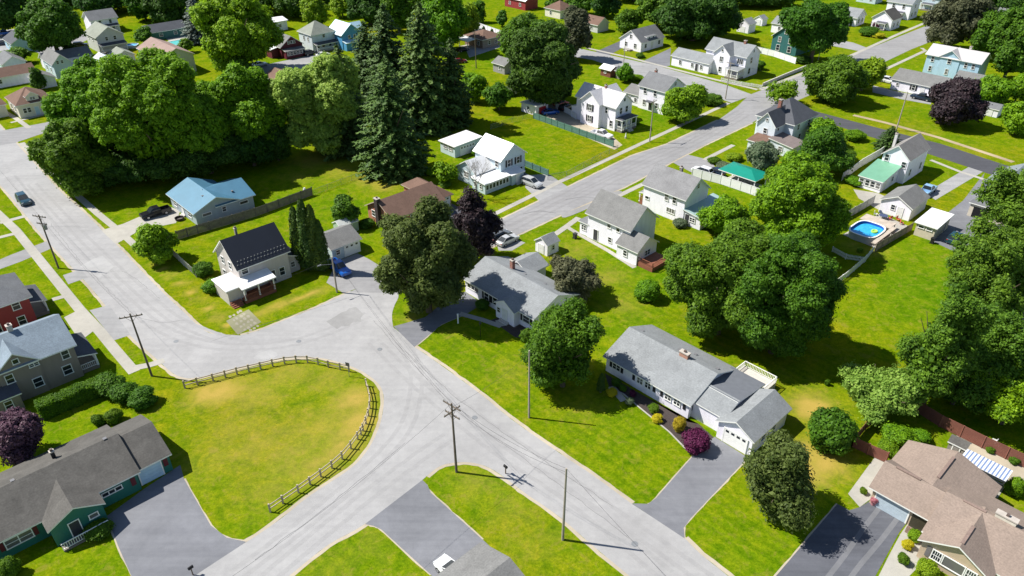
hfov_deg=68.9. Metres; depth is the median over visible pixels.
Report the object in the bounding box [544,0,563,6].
broadleaf tree
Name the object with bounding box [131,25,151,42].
broadleaf tree
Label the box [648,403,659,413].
shrub
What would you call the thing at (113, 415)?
shrub
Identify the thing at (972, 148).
footpath
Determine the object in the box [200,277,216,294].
shrub
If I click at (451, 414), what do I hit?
utility pole
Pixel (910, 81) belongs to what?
long house
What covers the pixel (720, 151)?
footpath
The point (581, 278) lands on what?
broadleaf tree
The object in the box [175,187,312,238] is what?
board fence
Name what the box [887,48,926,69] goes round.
footpath
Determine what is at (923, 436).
shrub
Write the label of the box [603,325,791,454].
ranch house
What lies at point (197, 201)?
ranch house
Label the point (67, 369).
window
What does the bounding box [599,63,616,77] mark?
garden shed
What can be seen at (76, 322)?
driveway
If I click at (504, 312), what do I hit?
door
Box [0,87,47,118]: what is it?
bungalow
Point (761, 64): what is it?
shrub
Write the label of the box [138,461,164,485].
garage door
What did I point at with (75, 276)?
driveway
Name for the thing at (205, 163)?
broadleaf tree
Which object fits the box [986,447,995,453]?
shrub
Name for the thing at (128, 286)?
tyre wear
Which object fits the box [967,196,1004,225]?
garage
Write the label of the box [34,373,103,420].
hedge
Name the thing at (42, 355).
two storey house
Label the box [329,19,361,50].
gabled house
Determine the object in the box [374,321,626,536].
road crack
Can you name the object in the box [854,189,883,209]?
patio
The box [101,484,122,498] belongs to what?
window
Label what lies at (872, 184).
window
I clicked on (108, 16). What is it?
two storey house
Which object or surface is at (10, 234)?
footpath
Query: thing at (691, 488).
driveway
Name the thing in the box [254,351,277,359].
asphalt patch
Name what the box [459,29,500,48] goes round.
brick house
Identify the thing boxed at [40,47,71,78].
two storey house
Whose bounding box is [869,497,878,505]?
shrub
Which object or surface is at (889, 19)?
house
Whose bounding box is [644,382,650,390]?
window
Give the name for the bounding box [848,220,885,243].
swimming pool
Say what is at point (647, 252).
window
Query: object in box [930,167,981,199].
driveway
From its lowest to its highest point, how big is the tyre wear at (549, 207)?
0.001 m
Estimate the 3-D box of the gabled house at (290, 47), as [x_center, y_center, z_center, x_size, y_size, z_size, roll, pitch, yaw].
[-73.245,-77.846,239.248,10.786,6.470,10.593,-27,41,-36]
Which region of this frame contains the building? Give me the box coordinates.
[272,16,287,29]
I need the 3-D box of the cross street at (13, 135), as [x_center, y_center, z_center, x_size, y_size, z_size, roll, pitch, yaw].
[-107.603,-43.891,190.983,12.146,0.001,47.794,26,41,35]
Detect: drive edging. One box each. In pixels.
[111,530,130,574]
[184,478,246,542]
[365,523,430,574]
[415,316,461,346]
[429,489,482,538]
[647,454,693,503]
[683,462,744,538]
[774,503,836,575]
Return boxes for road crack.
[255,449,397,559]
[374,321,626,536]
[401,348,611,505]
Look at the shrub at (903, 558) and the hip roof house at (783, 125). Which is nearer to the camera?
the shrub at (903, 558)
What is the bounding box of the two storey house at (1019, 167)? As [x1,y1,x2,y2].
[977,163,1023,195]
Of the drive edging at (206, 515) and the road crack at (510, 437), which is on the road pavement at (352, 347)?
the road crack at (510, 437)
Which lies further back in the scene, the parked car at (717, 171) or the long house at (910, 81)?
the long house at (910, 81)
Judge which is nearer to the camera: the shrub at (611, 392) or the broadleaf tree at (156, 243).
the shrub at (611, 392)
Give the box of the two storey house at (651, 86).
[623,68,685,114]
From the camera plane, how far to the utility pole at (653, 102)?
172.90 m
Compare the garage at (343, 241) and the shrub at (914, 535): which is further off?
the garage at (343, 241)
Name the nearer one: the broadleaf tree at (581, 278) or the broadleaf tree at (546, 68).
the broadleaf tree at (581, 278)
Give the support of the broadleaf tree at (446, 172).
on the ground
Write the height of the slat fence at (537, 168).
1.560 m
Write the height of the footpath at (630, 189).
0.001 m
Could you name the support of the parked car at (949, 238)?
on the driveway at (960, 219)
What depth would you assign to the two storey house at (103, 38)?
243.37 m
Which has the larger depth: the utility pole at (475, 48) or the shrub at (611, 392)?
the utility pole at (475, 48)
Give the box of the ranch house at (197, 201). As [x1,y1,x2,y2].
[166,177,255,224]
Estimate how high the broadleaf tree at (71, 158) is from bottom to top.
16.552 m
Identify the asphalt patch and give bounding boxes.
[80,256,113,277]
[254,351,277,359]
[326,307,363,328]
[561,191,621,216]
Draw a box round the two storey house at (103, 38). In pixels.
[85,21,128,53]
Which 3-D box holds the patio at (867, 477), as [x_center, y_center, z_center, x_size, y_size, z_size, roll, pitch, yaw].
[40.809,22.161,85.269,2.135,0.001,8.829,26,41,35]
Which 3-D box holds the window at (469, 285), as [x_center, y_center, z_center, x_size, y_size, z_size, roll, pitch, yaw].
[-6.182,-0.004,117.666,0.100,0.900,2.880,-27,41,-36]
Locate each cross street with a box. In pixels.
[0,122,48,144]
[479,27,749,102]
[815,111,1008,174]
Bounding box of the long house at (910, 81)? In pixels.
[890,68,950,95]
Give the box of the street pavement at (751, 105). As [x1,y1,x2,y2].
[351,26,929,292]
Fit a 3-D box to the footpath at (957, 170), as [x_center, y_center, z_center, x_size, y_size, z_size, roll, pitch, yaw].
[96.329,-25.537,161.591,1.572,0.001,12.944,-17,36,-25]
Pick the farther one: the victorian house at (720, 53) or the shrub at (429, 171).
the victorian house at (720, 53)
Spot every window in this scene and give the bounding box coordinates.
[3,399,14,409]
[3,528,34,549]
[4,373,16,384]
[11,302,21,310]
[11,358,19,365]
[16,315,27,325]
[28,361,39,368]
[31,375,45,388]
[60,350,70,360]
[61,363,73,375]
[88,510,99,520]
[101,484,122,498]
[202,211,211,217]
[239,199,248,204]
[241,268,249,275]
[278,266,285,275]
[290,260,295,267]
[467,282,478,293]
[484,292,488,300]
[522,314,529,324]
[612,363,620,372]
[636,377,642,385]
[644,248,650,256]
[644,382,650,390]
[663,393,671,402]
[664,194,668,200]
[666,206,674,214]
[672,197,676,203]
[672,398,680,407]
[689,216,694,223]
[736,58,743,64]
[864,179,869,186]
[869,181,875,187]
[875,182,880,189]
[884,153,889,161]
[901,161,906,168]
[929,548,943,563]
[939,555,966,575]
[963,568,977,575]
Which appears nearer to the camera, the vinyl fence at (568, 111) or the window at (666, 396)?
the window at (666, 396)
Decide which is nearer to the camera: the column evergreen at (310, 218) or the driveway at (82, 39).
the column evergreen at (310, 218)
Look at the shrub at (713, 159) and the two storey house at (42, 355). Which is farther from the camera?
the shrub at (713, 159)
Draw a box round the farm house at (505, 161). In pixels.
[455,133,527,194]
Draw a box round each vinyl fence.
[479,23,500,33]
[555,104,576,118]
[692,168,759,195]
[758,47,796,63]
[831,246,874,262]
[838,255,866,279]
[841,147,884,180]
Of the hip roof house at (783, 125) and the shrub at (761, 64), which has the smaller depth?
the hip roof house at (783, 125)
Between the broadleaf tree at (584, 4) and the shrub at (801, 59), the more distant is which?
the broadleaf tree at (584, 4)
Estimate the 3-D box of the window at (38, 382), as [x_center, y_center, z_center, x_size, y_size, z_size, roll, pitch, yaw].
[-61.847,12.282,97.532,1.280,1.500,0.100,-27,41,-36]
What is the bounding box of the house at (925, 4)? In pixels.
[919,0,940,10]
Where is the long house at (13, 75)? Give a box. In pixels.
[0,62,34,87]
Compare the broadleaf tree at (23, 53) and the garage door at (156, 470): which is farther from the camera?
the broadleaf tree at (23, 53)
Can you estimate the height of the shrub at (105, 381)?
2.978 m
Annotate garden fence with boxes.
[851,421,871,445]
[851,438,889,461]
[916,403,1023,466]
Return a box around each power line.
[51,224,137,318]
[233,412,441,575]
[332,256,443,394]
[566,468,663,573]
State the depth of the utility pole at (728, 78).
199.81 m
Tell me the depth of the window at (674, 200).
139.16 m
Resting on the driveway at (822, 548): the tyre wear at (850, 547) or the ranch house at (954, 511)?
the tyre wear at (850, 547)
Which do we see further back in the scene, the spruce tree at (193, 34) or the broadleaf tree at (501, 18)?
the broadleaf tree at (501, 18)
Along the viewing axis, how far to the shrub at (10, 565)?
73.82 m
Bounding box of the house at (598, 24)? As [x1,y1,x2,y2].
[589,14,609,32]
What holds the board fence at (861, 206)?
on the ground
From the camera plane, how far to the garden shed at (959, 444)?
87.65 m
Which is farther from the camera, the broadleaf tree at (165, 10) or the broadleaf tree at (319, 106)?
the broadleaf tree at (165, 10)
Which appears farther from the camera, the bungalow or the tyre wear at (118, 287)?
the bungalow
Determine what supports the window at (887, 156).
in the two storey house at (902, 162)
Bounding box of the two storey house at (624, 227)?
[578,189,666,271]
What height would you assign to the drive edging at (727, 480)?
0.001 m
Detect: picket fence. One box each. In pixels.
[172,250,196,277]
[721,77,761,88]
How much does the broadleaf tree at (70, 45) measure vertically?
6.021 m
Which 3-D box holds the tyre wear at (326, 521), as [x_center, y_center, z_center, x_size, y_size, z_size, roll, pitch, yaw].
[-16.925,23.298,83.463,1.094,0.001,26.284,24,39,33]
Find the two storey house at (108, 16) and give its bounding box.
[81,8,120,31]
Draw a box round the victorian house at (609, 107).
[571,82,637,132]
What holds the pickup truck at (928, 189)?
on the driveway at (951, 183)
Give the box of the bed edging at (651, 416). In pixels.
[609,387,684,447]
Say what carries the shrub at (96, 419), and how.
on the ground
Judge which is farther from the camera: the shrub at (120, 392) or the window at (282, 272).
the window at (282, 272)
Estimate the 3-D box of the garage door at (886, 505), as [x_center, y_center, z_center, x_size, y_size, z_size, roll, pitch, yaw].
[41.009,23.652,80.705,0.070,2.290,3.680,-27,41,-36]
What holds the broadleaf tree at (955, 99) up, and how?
on the ground
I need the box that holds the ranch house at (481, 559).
[436,542,524,575]
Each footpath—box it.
[0,210,139,373]
[0,215,25,223]
[0,231,19,237]
[8,112,30,127]
[11,114,45,122]
[18,142,134,245]
[52,294,67,300]
[134,358,164,369]
[459,312,500,327]
[493,102,729,214]
[495,320,504,326]
[554,217,580,234]
[565,226,635,267]
[588,48,756,89]
[608,386,625,401]
[618,183,642,195]
[703,144,734,159]
[759,23,922,89]
[853,114,1014,162]
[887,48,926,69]
[930,160,985,179]
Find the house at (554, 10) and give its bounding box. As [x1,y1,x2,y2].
[544,0,569,18]
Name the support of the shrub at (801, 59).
on the ground
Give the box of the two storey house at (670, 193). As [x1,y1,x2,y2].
[638,163,718,229]
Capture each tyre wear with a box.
[6,177,370,351]
[14,175,365,344]
[27,184,225,344]
[35,183,233,338]
[229,331,412,572]
[242,332,423,575]
[261,433,444,575]
[277,439,452,575]
[367,342,659,575]
[370,110,739,285]
[375,111,743,289]
[377,339,673,572]
[405,364,693,575]
[415,360,713,575]
[505,114,743,228]
[511,115,749,231]
[826,507,880,575]
[849,518,898,575]
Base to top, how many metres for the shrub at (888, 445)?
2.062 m
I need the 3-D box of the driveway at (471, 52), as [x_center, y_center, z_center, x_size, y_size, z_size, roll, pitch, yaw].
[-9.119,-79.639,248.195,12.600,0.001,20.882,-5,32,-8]
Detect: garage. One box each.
[27,70,56,88]
[93,52,105,60]
[107,46,135,59]
[267,67,282,80]
[323,224,361,258]
[438,130,482,157]
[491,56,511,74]
[520,99,547,114]
[878,184,930,220]
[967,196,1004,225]
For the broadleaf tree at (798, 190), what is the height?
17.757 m
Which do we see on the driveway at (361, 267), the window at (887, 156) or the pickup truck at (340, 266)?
the pickup truck at (340, 266)
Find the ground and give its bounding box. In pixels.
[0,0,1023,575]
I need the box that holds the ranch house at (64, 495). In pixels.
[0,414,172,559]
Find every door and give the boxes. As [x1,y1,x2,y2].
[34,106,40,114]
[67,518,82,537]
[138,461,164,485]
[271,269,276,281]
[344,241,360,256]
[460,142,474,155]
[502,308,506,320]
[516,174,519,181]
[538,105,545,114]
[538,243,543,254]
[593,228,597,240]
[684,213,689,224]
[721,426,747,453]
[874,493,909,523]
[895,206,903,217]
[908,513,926,532]
[951,445,960,451]
[985,109,992,115]
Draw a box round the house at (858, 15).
[849,7,866,26]
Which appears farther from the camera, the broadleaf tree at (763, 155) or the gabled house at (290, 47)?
the gabled house at (290, 47)
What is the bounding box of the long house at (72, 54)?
[38,46,92,67]
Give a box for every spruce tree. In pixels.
[179,0,202,45]
[321,45,371,161]
[349,21,375,102]
[351,57,435,185]
[360,3,408,114]
[392,0,463,137]
[438,37,474,128]
[870,126,901,151]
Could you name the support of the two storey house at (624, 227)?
on the ground
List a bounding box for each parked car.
[15,191,31,205]
[73,41,88,46]
[252,61,267,66]
[303,49,317,55]
[433,553,454,572]
[455,58,466,62]
[456,46,469,51]
[494,229,511,239]
[495,233,519,246]
[520,175,542,188]
[541,108,559,115]
[553,100,568,105]
[558,103,571,110]
[691,165,713,172]
[711,166,725,175]
[881,75,891,83]
[945,231,963,244]
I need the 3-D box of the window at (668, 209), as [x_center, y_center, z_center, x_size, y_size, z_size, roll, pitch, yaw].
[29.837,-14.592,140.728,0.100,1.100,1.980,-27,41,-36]
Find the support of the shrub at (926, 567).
on the ground
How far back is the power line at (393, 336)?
94.39 m
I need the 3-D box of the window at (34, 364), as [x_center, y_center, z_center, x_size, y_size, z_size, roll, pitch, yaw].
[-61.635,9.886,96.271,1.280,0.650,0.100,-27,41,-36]
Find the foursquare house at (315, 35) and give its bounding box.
[297,20,338,51]
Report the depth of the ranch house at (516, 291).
114.66 m
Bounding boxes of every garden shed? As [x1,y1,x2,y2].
[332,216,358,230]
[534,231,559,255]
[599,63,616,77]
[737,17,756,33]
[754,14,767,25]
[947,434,971,454]
[985,101,1003,117]
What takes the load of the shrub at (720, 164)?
on the ground
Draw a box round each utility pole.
[32,214,58,268]
[119,313,152,376]
[317,257,337,292]
[443,399,460,472]
[472,31,476,67]
[528,350,529,417]
[561,468,566,540]
[649,100,656,141]
[725,62,734,98]
[896,92,907,129]
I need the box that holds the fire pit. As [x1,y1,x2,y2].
[174,215,183,221]
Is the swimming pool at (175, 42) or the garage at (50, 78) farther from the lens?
the swimming pool at (175, 42)
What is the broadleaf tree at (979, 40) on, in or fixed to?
on the ground
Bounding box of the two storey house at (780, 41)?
[771,28,809,55]
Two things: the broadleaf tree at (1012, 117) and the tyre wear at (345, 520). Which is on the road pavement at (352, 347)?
the tyre wear at (345, 520)
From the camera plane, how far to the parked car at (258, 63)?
229.26 m
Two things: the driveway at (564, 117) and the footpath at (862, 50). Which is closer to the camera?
the driveway at (564, 117)
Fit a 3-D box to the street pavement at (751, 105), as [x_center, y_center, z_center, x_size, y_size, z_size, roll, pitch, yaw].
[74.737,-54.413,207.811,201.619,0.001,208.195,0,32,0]
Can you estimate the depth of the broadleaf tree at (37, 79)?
207.56 m
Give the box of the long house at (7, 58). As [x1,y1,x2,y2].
[0,50,25,66]
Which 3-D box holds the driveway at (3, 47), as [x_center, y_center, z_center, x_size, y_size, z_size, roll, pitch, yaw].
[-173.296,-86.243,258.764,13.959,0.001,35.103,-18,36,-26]
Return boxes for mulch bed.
[492,318,524,337]
[605,374,712,444]
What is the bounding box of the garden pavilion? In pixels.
[718,162,765,187]
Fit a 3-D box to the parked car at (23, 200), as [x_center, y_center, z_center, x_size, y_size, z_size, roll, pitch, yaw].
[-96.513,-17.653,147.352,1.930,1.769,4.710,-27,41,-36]
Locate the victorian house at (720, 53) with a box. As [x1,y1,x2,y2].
[671,37,761,80]
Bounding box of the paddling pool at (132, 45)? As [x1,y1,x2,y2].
[126,43,138,47]
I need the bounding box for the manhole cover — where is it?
[631,541,637,546]
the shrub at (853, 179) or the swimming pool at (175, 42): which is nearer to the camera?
the shrub at (853, 179)
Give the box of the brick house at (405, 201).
[364,177,453,226]
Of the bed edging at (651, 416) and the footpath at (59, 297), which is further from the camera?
the footpath at (59, 297)
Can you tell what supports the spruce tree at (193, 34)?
on the ground
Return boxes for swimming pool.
[167,39,179,45]
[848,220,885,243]
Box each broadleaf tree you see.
[0,0,27,29]
[0,406,45,466]
[7,46,31,58]
[13,0,86,51]
[26,116,117,197]
[28,67,46,88]
[41,53,114,151]
[61,41,77,49]
[71,44,229,181]
[72,0,125,10]
[100,145,147,187]
[121,151,196,180]
[122,0,149,20]
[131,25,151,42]
[131,222,180,264]
[136,0,201,21]
[166,133,248,176]
[178,38,193,49]
[185,0,284,73]
[194,60,288,149]
[228,58,253,68]
[258,0,277,12]
[260,118,291,161]
[265,52,363,154]
[268,0,303,17]
[299,0,328,24]
[321,0,329,7]
[328,0,348,17]
[330,192,361,220]
[346,0,381,25]
[372,194,479,315]
[379,0,416,32]
[420,0,472,52]
[433,159,459,181]
[451,185,504,259]
[458,0,481,37]
[460,70,488,102]
[472,0,487,21]
[481,81,513,110]
[496,9,508,26]
[496,11,544,63]
[504,18,582,104]
[518,295,606,389]
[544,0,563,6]
[547,254,604,302]
[562,5,593,55]
[564,0,592,12]
[590,0,622,16]
[613,7,644,34]
[616,62,633,82]
[634,0,666,26]
[651,0,744,40]
[658,81,708,123]
[662,216,785,340]
[694,193,751,234]
[734,227,849,359]
[740,0,796,7]
[741,429,819,533]
[744,141,781,170]
[745,149,852,247]
[764,79,799,103]
[777,0,852,62]
[798,123,857,171]
[801,53,871,104]
[809,116,844,135]
[837,359,920,427]
[856,56,887,90]
[895,280,1004,405]
[920,0,997,45]
[928,74,992,125]
[934,378,988,414]
[943,232,1023,318]
[951,300,1023,414]
[953,215,1023,311]
[963,356,1023,424]
[969,9,1005,55]
[969,164,1023,234]
[975,73,1018,103]
[986,1,1023,77]
[991,0,1023,9]
[1000,101,1023,134]
[1011,72,1023,102]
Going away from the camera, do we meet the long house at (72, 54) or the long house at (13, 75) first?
the long house at (13, 75)
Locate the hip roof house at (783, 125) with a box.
[747,97,818,155]
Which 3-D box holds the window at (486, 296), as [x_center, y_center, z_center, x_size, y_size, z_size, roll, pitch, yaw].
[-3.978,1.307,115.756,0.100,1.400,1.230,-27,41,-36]
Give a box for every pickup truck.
[0,29,9,34]
[139,204,171,219]
[328,257,351,276]
[590,128,612,138]
[910,92,930,101]
[922,183,937,195]
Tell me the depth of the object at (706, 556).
76.54 m
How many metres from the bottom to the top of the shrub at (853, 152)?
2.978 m
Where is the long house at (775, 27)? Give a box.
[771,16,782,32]
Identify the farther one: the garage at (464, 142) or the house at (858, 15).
the house at (858, 15)
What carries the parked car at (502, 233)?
on the street pavement at (751, 105)
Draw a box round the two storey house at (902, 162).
[857,132,930,192]
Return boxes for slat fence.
[525,160,548,175]
[533,112,613,146]
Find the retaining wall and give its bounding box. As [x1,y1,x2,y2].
[762,65,805,85]
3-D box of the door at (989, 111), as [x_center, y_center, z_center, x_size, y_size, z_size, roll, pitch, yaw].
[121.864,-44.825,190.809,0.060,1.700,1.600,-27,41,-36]
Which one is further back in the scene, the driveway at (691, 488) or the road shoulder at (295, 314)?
the road shoulder at (295, 314)
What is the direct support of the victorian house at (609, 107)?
on the ground
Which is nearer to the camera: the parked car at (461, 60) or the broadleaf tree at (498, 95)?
the broadleaf tree at (498, 95)
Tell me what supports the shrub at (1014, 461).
on the patio at (1018, 470)
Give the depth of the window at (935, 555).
74.82 m
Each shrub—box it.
[0,554,22,575]
[78,517,115,542]
[89,413,105,426]
[91,369,126,396]
[102,407,123,423]
[106,381,141,403]
[126,384,158,411]
[191,260,214,277]
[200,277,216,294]
[358,218,374,228]
[426,167,436,176]
[439,180,451,187]
[475,297,489,309]
[518,328,532,343]
[596,373,605,392]
[606,387,617,397]
[611,378,621,386]
[619,384,626,391]
[624,397,634,405]
[629,74,643,80]
[629,389,636,397]
[630,118,639,124]
[632,279,661,302]
[636,52,644,57]
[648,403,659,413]
[651,413,662,423]
[672,218,687,228]
[673,416,686,433]
[681,425,711,455]
[707,93,724,105]
[707,156,721,163]
[716,161,729,167]
[726,152,743,161]
[757,60,765,70]
[796,55,812,63]
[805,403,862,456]
[824,379,830,385]
[843,174,861,185]
[844,128,868,141]
[846,149,856,156]
[858,26,881,36]
[859,486,867,494]
[869,497,878,505]
[871,33,886,37]
[877,438,899,457]
[881,421,920,446]
[897,552,910,565]
[901,539,914,550]
[906,528,921,542]
[910,427,931,443]
[915,557,941,575]
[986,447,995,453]
[1003,476,1023,497]
[1008,456,1020,465]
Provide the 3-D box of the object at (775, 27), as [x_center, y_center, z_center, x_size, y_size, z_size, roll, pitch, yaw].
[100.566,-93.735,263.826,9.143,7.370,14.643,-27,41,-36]
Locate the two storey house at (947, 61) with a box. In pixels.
[922,43,991,79]
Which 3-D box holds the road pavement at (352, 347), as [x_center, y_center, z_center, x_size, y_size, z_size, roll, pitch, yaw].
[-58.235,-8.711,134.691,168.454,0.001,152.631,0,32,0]
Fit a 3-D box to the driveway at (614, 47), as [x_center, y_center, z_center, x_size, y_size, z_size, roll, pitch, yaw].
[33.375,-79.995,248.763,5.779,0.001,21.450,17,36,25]
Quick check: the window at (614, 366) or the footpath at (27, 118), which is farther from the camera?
the footpath at (27, 118)
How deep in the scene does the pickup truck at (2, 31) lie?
262.49 m
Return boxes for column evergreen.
[288,206,307,266]
[296,198,315,270]
[305,204,323,270]
[314,219,331,270]
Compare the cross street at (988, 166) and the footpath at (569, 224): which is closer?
the footpath at (569, 224)
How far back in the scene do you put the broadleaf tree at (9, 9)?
256.10 m
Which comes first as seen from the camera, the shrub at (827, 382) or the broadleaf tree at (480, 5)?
the shrub at (827, 382)
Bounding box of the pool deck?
[860,214,896,247]
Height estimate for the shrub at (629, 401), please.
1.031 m
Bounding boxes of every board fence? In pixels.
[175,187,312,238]
[849,195,875,215]
[874,222,913,251]
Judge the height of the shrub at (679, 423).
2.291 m
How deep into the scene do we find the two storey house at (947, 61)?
216.53 m
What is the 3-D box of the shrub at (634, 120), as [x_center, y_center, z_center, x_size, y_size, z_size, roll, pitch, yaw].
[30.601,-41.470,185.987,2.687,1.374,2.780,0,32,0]
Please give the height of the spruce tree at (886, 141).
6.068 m
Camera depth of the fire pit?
141.64 m
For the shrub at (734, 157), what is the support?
on the ground
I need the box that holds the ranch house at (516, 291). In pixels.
[464,252,579,328]
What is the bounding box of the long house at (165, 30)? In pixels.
[142,20,185,39]
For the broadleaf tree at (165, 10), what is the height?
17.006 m
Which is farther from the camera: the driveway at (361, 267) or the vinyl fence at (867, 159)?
the vinyl fence at (867, 159)
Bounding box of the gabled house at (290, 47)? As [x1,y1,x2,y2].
[267,34,304,59]
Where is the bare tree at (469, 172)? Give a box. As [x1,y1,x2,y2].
[465,159,490,192]
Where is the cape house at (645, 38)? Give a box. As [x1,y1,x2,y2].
[620,24,664,51]
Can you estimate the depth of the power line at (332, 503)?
70.39 m
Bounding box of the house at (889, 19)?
[871,7,902,30]
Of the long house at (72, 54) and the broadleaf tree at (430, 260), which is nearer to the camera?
the broadleaf tree at (430, 260)
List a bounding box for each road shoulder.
[0,124,212,333]
[0,185,383,540]
[240,291,349,334]
[290,524,367,575]
[373,120,716,280]
[416,345,634,503]
[427,462,628,575]
[492,123,752,247]
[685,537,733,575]
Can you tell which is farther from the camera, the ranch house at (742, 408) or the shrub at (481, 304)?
the shrub at (481, 304)
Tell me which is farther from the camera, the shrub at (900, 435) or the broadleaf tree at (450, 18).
the broadleaf tree at (450, 18)
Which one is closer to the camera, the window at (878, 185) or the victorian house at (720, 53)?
the window at (878, 185)
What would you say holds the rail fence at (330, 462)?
on the ground
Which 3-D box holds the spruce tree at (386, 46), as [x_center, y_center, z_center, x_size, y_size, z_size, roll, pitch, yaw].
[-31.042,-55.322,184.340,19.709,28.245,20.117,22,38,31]
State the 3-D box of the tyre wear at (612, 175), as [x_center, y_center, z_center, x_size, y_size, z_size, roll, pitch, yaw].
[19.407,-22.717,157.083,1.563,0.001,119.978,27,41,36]
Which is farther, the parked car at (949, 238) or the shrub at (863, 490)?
the parked car at (949, 238)
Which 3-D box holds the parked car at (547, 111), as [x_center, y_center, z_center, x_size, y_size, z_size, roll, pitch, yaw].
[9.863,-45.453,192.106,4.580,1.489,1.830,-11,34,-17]
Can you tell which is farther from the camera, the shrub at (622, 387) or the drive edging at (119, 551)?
the shrub at (622, 387)
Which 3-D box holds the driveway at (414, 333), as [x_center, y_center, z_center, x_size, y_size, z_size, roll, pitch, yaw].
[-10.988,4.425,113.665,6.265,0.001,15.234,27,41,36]
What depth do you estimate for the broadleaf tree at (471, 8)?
254.87 m
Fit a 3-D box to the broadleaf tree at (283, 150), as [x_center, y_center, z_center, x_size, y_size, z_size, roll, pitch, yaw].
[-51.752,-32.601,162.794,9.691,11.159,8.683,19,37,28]
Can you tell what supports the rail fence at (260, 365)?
on the ground
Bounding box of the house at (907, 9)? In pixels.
[886,0,921,19]
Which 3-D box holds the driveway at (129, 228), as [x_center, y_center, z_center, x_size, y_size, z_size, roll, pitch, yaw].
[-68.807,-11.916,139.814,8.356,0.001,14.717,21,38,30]
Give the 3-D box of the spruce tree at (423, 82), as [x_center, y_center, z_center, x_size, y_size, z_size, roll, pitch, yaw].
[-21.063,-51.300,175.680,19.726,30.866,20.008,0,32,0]
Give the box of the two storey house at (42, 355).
[0,314,99,412]
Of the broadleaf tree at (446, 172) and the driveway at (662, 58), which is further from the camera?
the driveway at (662, 58)
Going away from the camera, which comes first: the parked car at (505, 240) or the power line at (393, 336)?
the power line at (393, 336)
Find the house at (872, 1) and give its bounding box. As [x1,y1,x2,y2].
[856,0,881,3]
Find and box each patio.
[167,36,184,40]
[227,309,260,333]
[843,214,906,246]
[848,458,883,506]
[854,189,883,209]
[879,525,921,575]
[956,435,1023,482]
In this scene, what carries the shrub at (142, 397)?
on the ground
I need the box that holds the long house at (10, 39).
[2,30,31,50]
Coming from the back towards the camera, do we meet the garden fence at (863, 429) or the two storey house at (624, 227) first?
the two storey house at (624, 227)
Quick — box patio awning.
[963,449,1012,497]
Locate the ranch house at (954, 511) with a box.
[868,440,1023,575]
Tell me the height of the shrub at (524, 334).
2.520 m
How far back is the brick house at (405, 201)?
139.77 m
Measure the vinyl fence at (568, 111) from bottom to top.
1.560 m
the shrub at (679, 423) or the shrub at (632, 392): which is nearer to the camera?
the shrub at (679, 423)
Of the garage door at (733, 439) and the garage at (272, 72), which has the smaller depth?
the garage door at (733, 439)
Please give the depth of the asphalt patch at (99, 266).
126.57 m
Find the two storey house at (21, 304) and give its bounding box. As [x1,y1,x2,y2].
[0,272,49,332]
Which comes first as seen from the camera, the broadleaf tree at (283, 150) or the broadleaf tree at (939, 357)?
the broadleaf tree at (939, 357)
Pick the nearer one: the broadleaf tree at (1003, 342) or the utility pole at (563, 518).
the utility pole at (563, 518)
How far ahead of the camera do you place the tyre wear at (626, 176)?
158.19 m
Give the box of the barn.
[505,0,537,10]
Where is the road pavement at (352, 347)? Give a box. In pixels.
[0,127,726,575]
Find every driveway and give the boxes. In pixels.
[0,29,13,50]
[0,241,49,268]
[32,34,86,52]
[63,269,86,283]
[64,312,92,336]
[90,305,129,339]
[101,207,179,243]
[107,465,244,575]
[257,54,315,72]
[326,253,377,292]
[366,480,488,575]
[394,292,475,346]
[448,204,460,216]
[467,46,499,56]
[497,240,524,250]
[525,174,567,200]
[545,104,621,149]
[596,41,620,54]
[632,437,744,537]
[644,48,670,66]
[673,155,714,171]
[776,502,904,575]
[831,41,865,50]
[873,86,930,103]
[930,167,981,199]
[934,174,999,249]
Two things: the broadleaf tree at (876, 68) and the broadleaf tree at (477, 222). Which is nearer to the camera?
the broadleaf tree at (477, 222)
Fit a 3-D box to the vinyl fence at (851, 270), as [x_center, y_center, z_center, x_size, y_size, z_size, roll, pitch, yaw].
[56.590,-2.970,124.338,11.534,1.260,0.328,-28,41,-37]
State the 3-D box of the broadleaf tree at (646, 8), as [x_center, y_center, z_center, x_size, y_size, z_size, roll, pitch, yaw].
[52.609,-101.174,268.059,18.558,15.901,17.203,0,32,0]
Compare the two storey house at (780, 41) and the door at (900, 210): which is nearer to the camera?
the door at (900, 210)
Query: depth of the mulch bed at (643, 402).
95.14 m
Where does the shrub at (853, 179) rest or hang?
on the ground
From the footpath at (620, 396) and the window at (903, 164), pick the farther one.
the window at (903, 164)
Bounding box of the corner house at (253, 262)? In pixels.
[211,222,299,308]
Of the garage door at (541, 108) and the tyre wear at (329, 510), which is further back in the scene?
the garage door at (541, 108)
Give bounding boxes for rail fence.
[182,355,349,388]
[267,378,370,512]
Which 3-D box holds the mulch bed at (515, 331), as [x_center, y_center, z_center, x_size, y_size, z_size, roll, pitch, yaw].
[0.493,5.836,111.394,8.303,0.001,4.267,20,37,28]
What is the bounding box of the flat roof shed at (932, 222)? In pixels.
[913,208,954,239]
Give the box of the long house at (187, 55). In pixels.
[136,37,196,70]
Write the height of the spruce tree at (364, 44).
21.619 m
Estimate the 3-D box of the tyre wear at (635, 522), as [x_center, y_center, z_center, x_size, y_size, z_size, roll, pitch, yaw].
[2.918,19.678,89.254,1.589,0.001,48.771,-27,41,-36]
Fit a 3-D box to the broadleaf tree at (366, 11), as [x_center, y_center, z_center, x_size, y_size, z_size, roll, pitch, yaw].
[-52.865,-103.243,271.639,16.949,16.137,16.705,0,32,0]
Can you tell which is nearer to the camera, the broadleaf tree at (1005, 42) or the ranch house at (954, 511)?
the ranch house at (954, 511)
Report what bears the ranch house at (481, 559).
on the ground

